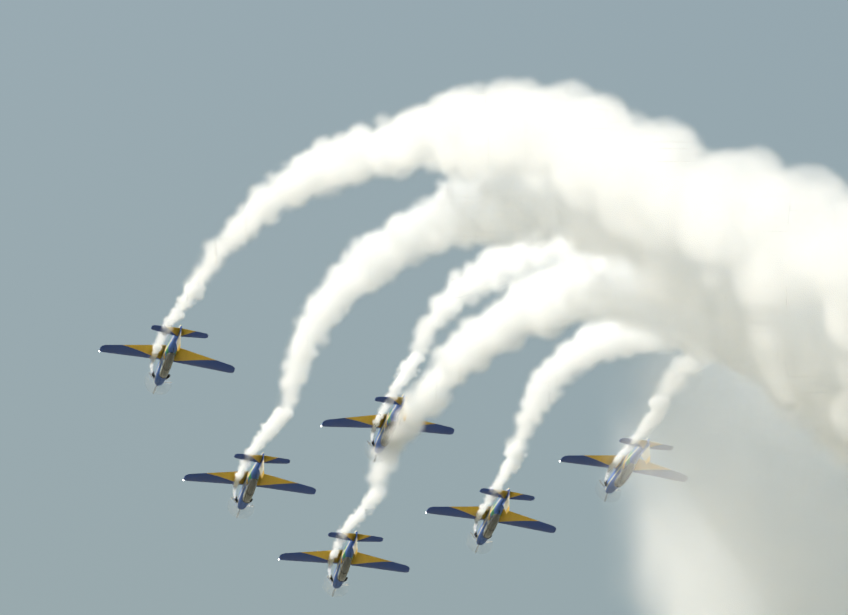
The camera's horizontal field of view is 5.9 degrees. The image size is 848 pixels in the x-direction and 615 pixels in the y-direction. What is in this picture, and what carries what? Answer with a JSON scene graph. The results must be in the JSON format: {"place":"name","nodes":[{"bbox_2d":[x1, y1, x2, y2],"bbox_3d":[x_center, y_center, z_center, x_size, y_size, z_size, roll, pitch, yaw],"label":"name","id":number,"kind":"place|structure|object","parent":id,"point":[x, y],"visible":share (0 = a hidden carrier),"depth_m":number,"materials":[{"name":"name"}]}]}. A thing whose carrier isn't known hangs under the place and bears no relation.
{"place":"outdoors","nodes":[
{"label":"outdoors","id":0,"kind":"place"},
{"bbox_2d":[98,325,234,394],"bbox_3d":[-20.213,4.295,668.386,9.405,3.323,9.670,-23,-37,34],"label":"aircraft","id":1,"kind":"object","parent":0,"point":[171,352],"visible":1,"depth_m":668.83,"materials":[{"name":"paint"}]},
{"bbox_2d":[183,452,315,516],"bbox_3d":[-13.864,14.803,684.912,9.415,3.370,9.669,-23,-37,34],"label":"aircraft","id":2,"kind":"object","parent":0,"point":[253,479],"visible":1,"depth_m":685.27,"materials":[{"name":"paint"}]},
{"bbox_2d":[278,531,409,596],"bbox_3d":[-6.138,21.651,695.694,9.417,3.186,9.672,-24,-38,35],"label":"aircraft","id":3,"kind":"object","parent":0,"point":[347,557],"visible":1,"depth_m":696.13,"materials":[{"name":"paint"}]},
{"bbox_2d":[320,394,453,462],"bbox_3d":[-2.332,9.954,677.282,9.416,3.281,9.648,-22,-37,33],"label":"aircraft","id":4,"kind":"object","parent":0,"point":[364,422],"visible":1,"depth_m":677.50,"materials":[{"name":"paint"}]},
{"bbox_2d":[0,0,847,614],"label":"sky","id":5,"kind":"structure","parent":0,"point":[556,229],"materials":[{"name":"blue"}]},
{"bbox_2d":[425,488,555,552],"bbox_3d":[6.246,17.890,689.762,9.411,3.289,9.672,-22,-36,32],"label":"aircraft","id":6,"kind":"object","parent":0,"point":[494,515],"visible":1,"depth_m":690.10,"materials":[{"name":"paint"}]},
{"bbox_2d":[559,438,687,502],"bbox_3d":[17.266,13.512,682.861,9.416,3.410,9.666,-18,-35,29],"label":"aircraft","id":7,"kind":"object","parent":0,"point":[592,460],"visible":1,"depth_m":682.84,"materials":[{"name":"paint"}]}
]}

